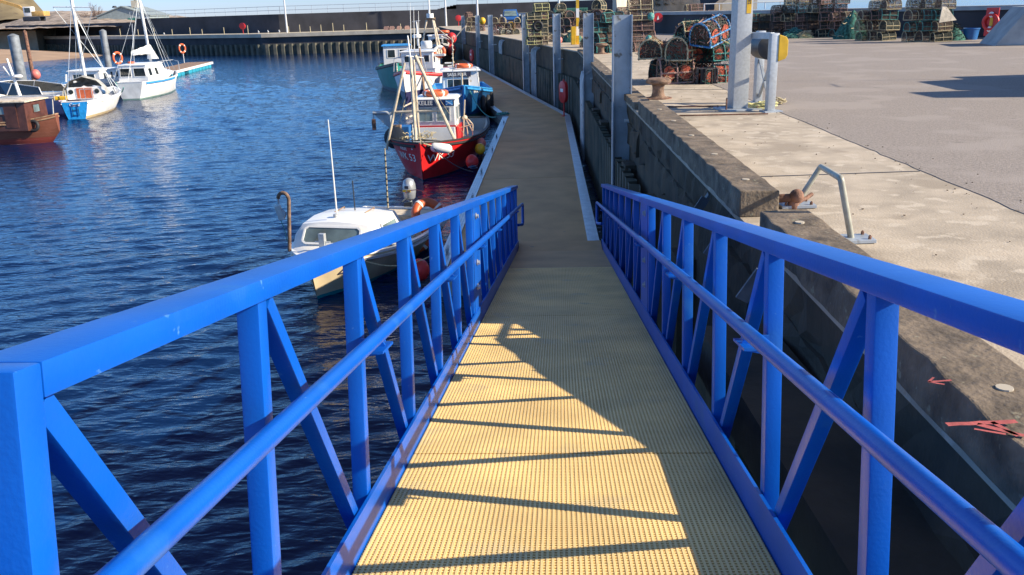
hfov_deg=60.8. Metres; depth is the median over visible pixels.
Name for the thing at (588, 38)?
steel pile
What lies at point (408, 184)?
outboard motor
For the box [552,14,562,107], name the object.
steel pile
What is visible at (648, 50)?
creel
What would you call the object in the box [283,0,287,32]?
lamp post
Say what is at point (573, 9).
green container
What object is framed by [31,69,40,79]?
mooring buoy
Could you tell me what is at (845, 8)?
creel
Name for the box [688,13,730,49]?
creel
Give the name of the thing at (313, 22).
breakwater wall
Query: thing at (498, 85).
pontoon section
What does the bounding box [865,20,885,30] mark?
creel
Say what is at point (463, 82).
fishing boat
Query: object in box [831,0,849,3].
creel
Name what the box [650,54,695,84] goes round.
creel
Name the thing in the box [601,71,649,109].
timber capping
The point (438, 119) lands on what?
fishing boat
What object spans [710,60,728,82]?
creel
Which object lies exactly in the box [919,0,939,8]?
creel
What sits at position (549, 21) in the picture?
creel
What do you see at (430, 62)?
fishing boat
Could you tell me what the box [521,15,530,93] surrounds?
steel pile
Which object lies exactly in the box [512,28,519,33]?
creel
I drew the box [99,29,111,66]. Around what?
mooring pile
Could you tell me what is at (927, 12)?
creel
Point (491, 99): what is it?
tyre fender
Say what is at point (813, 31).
creel
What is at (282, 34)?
breakwater walkway
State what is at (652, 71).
creel
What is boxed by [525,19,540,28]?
creel
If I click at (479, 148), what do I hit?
fender buoy
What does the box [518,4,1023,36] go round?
sea wall
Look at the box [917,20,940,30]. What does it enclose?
creel
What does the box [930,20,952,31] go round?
creel
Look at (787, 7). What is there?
creel
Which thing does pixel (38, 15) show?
excavator
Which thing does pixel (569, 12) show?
creel
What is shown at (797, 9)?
creel
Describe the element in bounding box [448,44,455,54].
fender buoy
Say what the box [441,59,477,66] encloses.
pontoon section
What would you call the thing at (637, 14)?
creel
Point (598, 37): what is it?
creel
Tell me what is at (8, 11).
grassy hill
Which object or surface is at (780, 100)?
coiled rope
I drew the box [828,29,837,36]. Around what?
creel
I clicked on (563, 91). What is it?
lifebuoy housing
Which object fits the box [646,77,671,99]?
mooring bollard
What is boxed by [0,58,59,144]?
wooden boat
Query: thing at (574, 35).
striped post
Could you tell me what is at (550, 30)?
creel
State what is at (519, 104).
pontoon section
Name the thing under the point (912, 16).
creel
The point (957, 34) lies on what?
net heap
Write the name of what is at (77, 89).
cabin door
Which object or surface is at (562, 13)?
creel
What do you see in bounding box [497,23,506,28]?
creel
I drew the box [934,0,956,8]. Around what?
creel
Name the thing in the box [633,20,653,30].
creel
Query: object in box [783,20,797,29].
creel
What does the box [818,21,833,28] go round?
creel
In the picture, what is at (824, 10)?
creel
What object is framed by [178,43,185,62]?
life ring stand
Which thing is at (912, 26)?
creel
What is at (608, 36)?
creel
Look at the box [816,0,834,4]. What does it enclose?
creel
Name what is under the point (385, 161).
marker pole
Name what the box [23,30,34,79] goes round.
mooring pile
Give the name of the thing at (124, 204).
water
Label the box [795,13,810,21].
creel
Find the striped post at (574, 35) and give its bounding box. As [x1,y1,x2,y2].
[571,0,578,44]
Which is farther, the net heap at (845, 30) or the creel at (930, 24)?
the net heap at (845, 30)
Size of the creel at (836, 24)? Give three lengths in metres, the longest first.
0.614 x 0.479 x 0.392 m
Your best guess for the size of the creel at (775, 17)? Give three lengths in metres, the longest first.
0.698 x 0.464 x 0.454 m
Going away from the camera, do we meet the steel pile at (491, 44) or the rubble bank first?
the steel pile at (491, 44)
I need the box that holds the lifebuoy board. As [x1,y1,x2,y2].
[982,8,999,35]
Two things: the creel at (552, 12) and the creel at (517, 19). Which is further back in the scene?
the creel at (517, 19)
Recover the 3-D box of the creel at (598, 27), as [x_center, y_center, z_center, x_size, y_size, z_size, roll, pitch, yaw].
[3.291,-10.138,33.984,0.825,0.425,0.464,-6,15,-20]
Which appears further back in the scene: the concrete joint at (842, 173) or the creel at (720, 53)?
the creel at (720, 53)
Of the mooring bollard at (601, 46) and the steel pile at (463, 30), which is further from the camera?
the steel pile at (463, 30)
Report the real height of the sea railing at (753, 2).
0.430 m
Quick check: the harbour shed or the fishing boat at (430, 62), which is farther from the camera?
the harbour shed
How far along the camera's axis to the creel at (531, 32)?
43.44 m
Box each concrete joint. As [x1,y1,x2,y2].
[684,89,720,89]
[760,171,918,176]
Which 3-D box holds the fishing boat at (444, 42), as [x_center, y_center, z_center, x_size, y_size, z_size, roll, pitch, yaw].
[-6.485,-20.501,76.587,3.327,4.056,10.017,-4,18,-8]
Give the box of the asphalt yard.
[481,25,1023,213]
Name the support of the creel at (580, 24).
on the creel
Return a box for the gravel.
[633,63,1021,254]
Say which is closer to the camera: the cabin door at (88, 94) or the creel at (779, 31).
the creel at (779, 31)
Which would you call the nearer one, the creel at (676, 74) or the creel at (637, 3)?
the creel at (676, 74)
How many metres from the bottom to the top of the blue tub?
0.460 m
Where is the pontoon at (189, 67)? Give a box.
[164,62,212,75]
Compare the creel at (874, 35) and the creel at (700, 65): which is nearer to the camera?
the creel at (700, 65)
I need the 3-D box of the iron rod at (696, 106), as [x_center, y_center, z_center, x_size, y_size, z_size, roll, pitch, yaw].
[3.209,-3.145,15.158,0.987,0.038,0.053,3,18,13]
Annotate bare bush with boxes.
[89,3,101,15]
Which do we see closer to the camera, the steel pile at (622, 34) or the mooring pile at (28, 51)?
the steel pile at (622, 34)
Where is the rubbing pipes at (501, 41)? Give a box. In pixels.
[499,39,504,53]
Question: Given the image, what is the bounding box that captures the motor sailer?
[114,0,179,99]
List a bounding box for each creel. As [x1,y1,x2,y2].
[464,12,472,16]
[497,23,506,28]
[498,29,506,34]
[499,17,506,22]
[504,22,512,28]
[505,29,512,33]
[512,22,519,28]
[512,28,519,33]
[514,17,520,22]
[525,11,541,19]
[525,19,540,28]
[525,37,541,44]
[527,27,540,36]
[532,11,547,19]
[532,28,547,36]
[533,3,549,11]
[534,20,547,27]
[536,36,547,44]
[545,26,552,33]
[546,34,552,41]
[548,11,554,18]
[548,17,552,25]
[555,3,565,10]
[555,10,566,17]
[562,17,573,25]
[563,26,570,32]
[565,10,574,17]
[578,18,595,28]
[579,10,595,19]
[592,0,606,9]
[592,10,603,18]
[594,21,608,32]
[594,31,605,42]
[594,33,611,42]
[594,41,611,52]
[600,11,623,22]
[603,20,611,32]
[603,33,611,42]
[604,43,611,52]
[615,7,636,17]
[627,0,652,9]
[627,9,653,20]
[632,41,654,51]
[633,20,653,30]
[633,30,655,41]
[637,35,664,60]
[648,59,661,77]
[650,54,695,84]
[664,32,696,65]
[672,22,688,36]
[679,17,704,36]
[679,59,714,80]
[683,4,693,10]
[683,46,721,66]
[688,4,704,10]
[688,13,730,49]
[694,65,720,83]
[694,66,718,83]
[707,42,729,62]
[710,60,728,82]
[752,13,761,21]
[752,22,761,29]
[758,14,772,21]
[758,22,771,29]
[768,21,786,29]
[769,28,782,34]
[770,4,786,13]
[770,12,783,21]
[781,13,797,21]
[782,5,795,13]
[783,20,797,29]
[784,0,797,4]
[793,20,809,29]
[795,0,808,4]
[795,3,807,13]
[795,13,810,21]
[804,13,819,21]
[804,21,818,29]
[807,3,823,12]
[807,29,820,36]
[809,0,823,4]
[815,29,832,37]
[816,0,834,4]
[818,3,834,12]
[818,13,835,20]
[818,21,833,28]
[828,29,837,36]
[829,11,845,21]
[829,21,841,28]
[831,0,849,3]
[833,4,847,12]
[841,11,856,19]
[854,20,875,30]
[855,31,873,40]
[856,10,876,19]
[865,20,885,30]
[866,31,884,40]
[867,10,886,20]
[868,0,888,9]
[875,31,895,40]
[877,9,897,19]
[879,0,901,9]
[879,20,899,30]
[901,31,921,41]
[903,9,925,20]
[903,21,923,31]
[905,0,924,9]
[914,30,937,41]
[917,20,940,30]
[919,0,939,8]
[920,9,939,20]
[929,31,952,41]
[930,9,952,20]
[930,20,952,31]
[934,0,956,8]
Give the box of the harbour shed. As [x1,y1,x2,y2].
[94,0,169,19]
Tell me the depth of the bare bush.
167.08 m
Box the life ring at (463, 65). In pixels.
[454,63,472,67]
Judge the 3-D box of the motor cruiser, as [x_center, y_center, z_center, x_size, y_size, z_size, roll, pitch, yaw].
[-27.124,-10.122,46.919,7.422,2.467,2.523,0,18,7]
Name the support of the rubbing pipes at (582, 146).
attached to the quay wall at (823, 531)
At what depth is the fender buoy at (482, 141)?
27.00 m
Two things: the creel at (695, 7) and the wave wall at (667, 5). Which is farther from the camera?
the wave wall at (667, 5)
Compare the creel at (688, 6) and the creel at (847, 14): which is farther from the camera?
the creel at (688, 6)
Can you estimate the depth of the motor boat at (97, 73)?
55.31 m
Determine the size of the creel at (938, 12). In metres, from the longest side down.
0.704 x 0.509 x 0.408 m
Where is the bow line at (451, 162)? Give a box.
[434,149,472,171]
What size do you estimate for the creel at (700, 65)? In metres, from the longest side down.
1.057 x 0.738 x 0.640 m
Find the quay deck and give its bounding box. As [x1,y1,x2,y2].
[438,26,1023,510]
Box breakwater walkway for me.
[43,28,438,38]
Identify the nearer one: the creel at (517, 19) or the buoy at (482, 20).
the creel at (517, 19)
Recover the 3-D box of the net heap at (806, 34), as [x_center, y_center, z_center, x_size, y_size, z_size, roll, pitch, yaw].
[14.084,-12.191,42.095,0.870,0.430,0.828,13,23,38]
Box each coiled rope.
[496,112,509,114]
[748,101,777,108]
[776,97,786,103]
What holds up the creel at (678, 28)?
on the creel
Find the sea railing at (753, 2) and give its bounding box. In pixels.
[703,1,795,10]
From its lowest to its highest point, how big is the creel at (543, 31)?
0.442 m
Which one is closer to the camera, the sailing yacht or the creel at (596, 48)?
the creel at (596, 48)
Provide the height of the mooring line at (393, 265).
0.364 m
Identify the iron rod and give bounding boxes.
[668,105,725,107]
[679,113,767,115]
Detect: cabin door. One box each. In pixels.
[76,88,84,97]
[84,88,93,97]
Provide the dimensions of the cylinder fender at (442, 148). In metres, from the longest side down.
0.640 x 0.290 x 0.290 m
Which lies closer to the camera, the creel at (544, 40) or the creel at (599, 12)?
the creel at (599, 12)
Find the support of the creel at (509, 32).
on the quay deck
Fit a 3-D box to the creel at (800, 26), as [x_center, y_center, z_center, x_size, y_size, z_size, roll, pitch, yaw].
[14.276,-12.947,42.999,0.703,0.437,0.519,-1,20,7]
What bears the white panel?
attached to the creel at (941, 3)
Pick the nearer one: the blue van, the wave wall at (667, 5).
the wave wall at (667, 5)
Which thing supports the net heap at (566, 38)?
on the quay deck
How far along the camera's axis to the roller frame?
14.22 m
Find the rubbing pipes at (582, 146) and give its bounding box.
[580,70,590,158]
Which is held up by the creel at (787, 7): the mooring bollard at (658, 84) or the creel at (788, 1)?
the creel at (788, 1)
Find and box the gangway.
[0,184,1023,574]
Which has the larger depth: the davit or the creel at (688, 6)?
the creel at (688, 6)
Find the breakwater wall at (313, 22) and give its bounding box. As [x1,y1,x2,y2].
[5,0,717,54]
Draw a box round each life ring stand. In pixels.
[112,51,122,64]
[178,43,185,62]
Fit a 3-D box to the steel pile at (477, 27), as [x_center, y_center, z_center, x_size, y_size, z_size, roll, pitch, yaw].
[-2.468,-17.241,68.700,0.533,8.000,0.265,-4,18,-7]
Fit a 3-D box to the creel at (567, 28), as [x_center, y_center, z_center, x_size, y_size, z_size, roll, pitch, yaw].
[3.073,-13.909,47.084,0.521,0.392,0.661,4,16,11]
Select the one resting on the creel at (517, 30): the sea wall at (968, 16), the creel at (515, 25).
the creel at (515, 25)
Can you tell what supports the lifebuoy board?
attached to the sea wall at (968, 16)
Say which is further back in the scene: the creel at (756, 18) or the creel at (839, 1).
the creel at (756, 18)
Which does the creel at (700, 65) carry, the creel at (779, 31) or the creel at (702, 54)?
the creel at (702, 54)
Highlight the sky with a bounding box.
[34,0,815,16]
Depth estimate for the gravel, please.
9.69 m
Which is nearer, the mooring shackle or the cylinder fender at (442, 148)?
the mooring shackle
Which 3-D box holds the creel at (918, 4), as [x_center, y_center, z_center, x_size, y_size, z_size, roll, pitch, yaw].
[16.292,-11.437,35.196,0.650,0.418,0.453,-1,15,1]
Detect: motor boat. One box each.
[60,67,118,91]
[290,120,448,298]
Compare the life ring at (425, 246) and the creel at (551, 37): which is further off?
the creel at (551, 37)
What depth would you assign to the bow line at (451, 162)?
24.52 m
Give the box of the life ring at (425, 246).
[419,228,428,252]
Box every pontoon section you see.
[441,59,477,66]
[441,176,598,296]
[475,139,583,179]
[478,67,496,77]
[479,77,524,92]
[486,92,568,123]
[492,115,574,141]
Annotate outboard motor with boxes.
[401,178,415,209]
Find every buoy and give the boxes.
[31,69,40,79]
[416,259,429,281]
[447,32,456,43]
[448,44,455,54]
[465,154,478,168]
[475,143,484,154]
[476,138,485,145]
[479,17,485,24]
[647,12,653,20]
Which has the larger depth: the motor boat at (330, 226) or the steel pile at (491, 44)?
the steel pile at (491, 44)
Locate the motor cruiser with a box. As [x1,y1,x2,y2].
[0,74,81,114]
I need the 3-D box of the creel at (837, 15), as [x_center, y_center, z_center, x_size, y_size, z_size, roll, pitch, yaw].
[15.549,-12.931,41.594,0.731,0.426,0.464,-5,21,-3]
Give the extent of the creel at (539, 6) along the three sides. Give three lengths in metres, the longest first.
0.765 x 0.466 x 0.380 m
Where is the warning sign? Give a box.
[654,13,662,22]
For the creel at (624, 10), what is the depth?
35.06 m
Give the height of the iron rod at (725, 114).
0.034 m
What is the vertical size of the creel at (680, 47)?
0.736 m
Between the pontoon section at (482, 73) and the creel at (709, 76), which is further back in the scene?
the pontoon section at (482, 73)
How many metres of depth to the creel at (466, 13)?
76.25 m
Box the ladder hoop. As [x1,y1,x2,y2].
[779,164,876,243]
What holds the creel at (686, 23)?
on the creel at (702, 54)
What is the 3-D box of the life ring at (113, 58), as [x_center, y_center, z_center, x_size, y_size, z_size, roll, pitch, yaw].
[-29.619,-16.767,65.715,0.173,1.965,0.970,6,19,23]
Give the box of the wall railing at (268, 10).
[129,0,548,18]
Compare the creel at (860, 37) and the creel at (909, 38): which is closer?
the creel at (909, 38)
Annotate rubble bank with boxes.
[0,11,183,29]
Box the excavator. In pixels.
[0,0,49,21]
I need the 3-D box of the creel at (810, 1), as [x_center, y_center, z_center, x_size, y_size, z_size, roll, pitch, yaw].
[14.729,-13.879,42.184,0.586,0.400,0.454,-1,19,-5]
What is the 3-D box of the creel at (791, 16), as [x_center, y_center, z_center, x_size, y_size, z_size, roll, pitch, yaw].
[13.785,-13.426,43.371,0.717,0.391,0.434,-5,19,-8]
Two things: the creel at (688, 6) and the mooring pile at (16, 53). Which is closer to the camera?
the mooring pile at (16, 53)
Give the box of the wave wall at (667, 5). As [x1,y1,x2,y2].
[613,0,699,11]
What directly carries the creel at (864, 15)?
on the creel at (863, 24)
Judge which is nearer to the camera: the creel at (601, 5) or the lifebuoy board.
the lifebuoy board
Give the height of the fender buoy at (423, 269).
0.414 m
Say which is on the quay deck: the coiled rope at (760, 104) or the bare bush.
the coiled rope at (760, 104)
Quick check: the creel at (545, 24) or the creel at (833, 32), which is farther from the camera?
the creel at (545, 24)
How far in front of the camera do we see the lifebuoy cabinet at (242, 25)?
116.02 m
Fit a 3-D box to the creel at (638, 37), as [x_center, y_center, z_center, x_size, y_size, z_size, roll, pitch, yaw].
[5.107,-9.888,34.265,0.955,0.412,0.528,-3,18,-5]
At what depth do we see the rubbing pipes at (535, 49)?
45.23 m
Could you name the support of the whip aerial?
attached to the fishing boat at (430, 62)
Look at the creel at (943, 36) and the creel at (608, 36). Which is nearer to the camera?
the creel at (608, 36)
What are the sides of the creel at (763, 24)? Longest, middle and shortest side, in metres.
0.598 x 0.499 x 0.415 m
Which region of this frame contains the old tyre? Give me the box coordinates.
[533,20,542,31]
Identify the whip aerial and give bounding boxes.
[418,11,418,48]
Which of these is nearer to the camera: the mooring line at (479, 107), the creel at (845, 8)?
the mooring line at (479, 107)
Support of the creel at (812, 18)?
on the creel at (812, 25)
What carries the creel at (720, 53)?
on the creel at (723, 75)
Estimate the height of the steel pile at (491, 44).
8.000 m
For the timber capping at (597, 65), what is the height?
0.100 m
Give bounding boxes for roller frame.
[748,31,787,112]
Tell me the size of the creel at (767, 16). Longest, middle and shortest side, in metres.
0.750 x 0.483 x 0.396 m
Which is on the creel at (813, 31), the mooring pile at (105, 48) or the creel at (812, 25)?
the creel at (812, 25)
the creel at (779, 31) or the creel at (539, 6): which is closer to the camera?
the creel at (539, 6)
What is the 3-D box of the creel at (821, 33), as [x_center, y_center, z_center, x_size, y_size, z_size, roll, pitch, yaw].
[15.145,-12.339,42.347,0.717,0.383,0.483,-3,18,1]
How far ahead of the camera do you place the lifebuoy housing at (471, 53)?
65.03 m
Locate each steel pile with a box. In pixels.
[461,16,465,51]
[475,15,481,66]
[488,15,495,74]
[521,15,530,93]
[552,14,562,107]
[583,13,593,145]
[611,15,632,194]
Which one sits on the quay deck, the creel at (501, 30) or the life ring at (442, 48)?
the creel at (501, 30)
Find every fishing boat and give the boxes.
[372,36,489,180]
[375,20,420,91]
[393,0,448,103]
[419,30,455,63]
[431,62,492,116]
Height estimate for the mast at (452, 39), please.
2.131 m
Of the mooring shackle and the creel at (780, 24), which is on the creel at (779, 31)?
the creel at (780, 24)
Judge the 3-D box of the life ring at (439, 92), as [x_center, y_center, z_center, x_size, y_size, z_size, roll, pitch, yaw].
[-2.432,-6.162,27.652,0.840,0.183,0.840,-2,18,0]
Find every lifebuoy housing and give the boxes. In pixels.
[469,48,473,63]
[559,79,567,115]
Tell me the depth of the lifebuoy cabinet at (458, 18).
115.49 m
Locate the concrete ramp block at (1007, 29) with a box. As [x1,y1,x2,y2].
[980,6,1023,45]
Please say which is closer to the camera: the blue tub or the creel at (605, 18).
the creel at (605, 18)
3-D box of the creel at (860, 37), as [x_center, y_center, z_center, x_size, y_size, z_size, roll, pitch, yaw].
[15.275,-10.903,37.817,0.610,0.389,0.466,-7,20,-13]
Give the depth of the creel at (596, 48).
34.08 m
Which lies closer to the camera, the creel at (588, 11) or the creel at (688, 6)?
the creel at (588, 11)
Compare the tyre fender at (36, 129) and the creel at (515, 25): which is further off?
the creel at (515, 25)
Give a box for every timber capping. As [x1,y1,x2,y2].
[577,49,610,74]
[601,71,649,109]
[638,100,778,216]
[760,209,1023,505]
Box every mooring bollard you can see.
[594,43,607,53]
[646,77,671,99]
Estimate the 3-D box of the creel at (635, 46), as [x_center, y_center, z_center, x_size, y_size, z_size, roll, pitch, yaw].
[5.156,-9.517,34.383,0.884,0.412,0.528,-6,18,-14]
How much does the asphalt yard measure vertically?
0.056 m
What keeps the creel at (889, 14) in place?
on the creel at (891, 24)
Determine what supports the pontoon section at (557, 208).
on the water
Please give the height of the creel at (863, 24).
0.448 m
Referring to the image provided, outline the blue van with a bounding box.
[500,9,519,24]
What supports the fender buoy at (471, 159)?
hanging from the fishing boat at (438, 119)
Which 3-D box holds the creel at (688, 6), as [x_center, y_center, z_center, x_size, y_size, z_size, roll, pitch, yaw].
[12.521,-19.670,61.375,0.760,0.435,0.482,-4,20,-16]
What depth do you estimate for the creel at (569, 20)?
46.59 m
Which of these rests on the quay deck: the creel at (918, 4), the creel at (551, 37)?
the creel at (551, 37)
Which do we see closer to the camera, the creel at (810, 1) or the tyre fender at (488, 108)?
the tyre fender at (488, 108)
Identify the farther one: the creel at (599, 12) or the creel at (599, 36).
the creel at (599, 12)
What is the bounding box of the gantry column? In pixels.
[713,0,761,111]
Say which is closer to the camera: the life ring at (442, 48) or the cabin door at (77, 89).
the cabin door at (77, 89)
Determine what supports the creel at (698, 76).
on the asphalt yard
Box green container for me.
[553,7,587,12]
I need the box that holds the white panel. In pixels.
[939,6,955,22]
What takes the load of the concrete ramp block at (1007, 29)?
on the asphalt yard
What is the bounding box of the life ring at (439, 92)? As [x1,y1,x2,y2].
[422,89,447,96]
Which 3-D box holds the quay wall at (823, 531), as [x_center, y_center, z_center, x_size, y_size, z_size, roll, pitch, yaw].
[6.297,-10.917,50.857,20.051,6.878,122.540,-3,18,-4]
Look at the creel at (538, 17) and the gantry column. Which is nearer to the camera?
the gantry column
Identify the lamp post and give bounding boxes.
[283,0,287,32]
[444,0,446,25]
[476,0,478,14]
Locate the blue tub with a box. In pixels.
[960,28,980,39]
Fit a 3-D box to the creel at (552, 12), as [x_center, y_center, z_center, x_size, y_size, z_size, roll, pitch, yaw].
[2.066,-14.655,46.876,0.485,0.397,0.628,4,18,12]
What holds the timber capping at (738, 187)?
on the quay deck
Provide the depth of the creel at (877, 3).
37.04 m
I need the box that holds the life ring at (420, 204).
[411,198,442,216]
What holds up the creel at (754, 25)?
on the creel
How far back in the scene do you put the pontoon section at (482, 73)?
58.77 m
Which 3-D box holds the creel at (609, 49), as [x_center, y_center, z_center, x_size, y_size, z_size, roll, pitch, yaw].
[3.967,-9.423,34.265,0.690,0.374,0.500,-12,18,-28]
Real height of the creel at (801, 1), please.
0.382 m
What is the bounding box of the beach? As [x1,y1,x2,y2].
[0,49,102,62]
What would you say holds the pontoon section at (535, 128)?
on the water
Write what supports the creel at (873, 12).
on the creel at (874, 23)
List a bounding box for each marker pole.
[384,148,388,207]
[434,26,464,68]
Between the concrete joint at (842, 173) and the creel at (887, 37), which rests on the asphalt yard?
the creel at (887, 37)
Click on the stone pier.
(36, 40)
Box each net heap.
[562,30,582,42]
[783,27,802,38]
[796,30,813,37]
[833,10,865,38]
[940,22,967,40]
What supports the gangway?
on the pontoon section at (557, 208)
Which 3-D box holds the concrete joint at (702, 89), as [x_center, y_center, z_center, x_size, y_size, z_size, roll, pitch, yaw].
[3.416,-4.188,18.482,2.139,0.005,0.018,2,18,13]
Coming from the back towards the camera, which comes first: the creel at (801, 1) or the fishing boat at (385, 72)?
the fishing boat at (385, 72)
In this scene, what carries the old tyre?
on the creel at (543, 31)
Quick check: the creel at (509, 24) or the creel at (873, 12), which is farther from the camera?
the creel at (509, 24)
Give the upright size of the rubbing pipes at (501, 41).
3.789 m
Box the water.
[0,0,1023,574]
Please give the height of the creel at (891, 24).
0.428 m
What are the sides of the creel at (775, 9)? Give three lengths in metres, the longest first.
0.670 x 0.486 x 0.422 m
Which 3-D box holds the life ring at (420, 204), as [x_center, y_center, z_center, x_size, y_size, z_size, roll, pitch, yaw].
[-1.734,-1.511,18.060,0.729,0.657,0.454,-11,20,-28]
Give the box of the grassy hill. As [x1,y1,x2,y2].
[0,0,42,30]
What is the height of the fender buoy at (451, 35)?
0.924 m
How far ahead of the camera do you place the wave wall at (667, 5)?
68.65 m
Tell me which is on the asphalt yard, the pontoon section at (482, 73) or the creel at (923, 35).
the creel at (923, 35)
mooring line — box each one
[365,256,428,265]
[470,91,494,117]
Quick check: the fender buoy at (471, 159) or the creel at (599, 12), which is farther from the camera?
the creel at (599, 12)
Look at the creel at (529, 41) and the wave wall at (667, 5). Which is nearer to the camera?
the creel at (529, 41)
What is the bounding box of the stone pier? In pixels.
[0,30,55,50]
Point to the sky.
(180, 6)
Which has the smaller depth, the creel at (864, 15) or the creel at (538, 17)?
the creel at (864, 15)
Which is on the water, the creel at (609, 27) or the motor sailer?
the motor sailer
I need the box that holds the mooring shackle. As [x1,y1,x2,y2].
[779,189,813,209]
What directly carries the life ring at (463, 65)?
on the fishing boat at (463, 82)
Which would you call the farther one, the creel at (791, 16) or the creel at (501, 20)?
the creel at (501, 20)
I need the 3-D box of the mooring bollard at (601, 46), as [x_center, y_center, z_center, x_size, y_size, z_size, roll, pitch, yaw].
[3.430,-9.196,33.558,0.540,0.400,0.540,-7,18,-16]
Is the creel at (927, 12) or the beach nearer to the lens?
the creel at (927, 12)
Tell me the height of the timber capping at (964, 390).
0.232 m
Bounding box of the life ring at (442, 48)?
[434,45,445,57]
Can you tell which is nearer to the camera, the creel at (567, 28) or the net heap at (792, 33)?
the net heap at (792, 33)
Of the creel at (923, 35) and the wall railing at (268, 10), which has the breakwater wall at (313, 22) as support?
the wall railing at (268, 10)
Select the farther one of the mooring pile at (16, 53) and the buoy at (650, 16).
the mooring pile at (16, 53)
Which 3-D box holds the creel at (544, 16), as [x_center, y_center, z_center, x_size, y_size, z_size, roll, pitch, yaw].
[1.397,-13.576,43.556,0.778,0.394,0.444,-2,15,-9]
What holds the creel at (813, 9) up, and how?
on the creel at (812, 18)
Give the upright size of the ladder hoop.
0.491 m
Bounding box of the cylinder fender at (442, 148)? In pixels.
[430,143,451,153]
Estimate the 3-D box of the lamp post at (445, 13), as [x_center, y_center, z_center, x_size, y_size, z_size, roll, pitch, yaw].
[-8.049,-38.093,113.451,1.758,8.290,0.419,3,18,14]
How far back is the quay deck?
7.86 m
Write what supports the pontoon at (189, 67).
on the water
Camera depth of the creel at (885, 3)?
36.69 m
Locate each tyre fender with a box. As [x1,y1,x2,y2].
[30,119,39,131]
[481,95,485,113]
[486,94,490,112]
[490,92,493,105]
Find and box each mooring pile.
[7,34,26,79]
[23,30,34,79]
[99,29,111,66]
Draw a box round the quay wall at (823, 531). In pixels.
[439,27,1011,574]
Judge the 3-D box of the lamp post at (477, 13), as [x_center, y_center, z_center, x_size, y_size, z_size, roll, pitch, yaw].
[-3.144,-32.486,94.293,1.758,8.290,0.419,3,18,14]
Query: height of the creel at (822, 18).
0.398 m
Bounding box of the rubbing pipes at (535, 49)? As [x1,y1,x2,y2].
[531,46,540,96]
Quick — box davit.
[274,191,290,250]
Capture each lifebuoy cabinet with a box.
[239,23,245,33]
[455,15,460,25]
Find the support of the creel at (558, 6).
on the creel at (562, 13)
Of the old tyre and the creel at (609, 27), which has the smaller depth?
the creel at (609, 27)

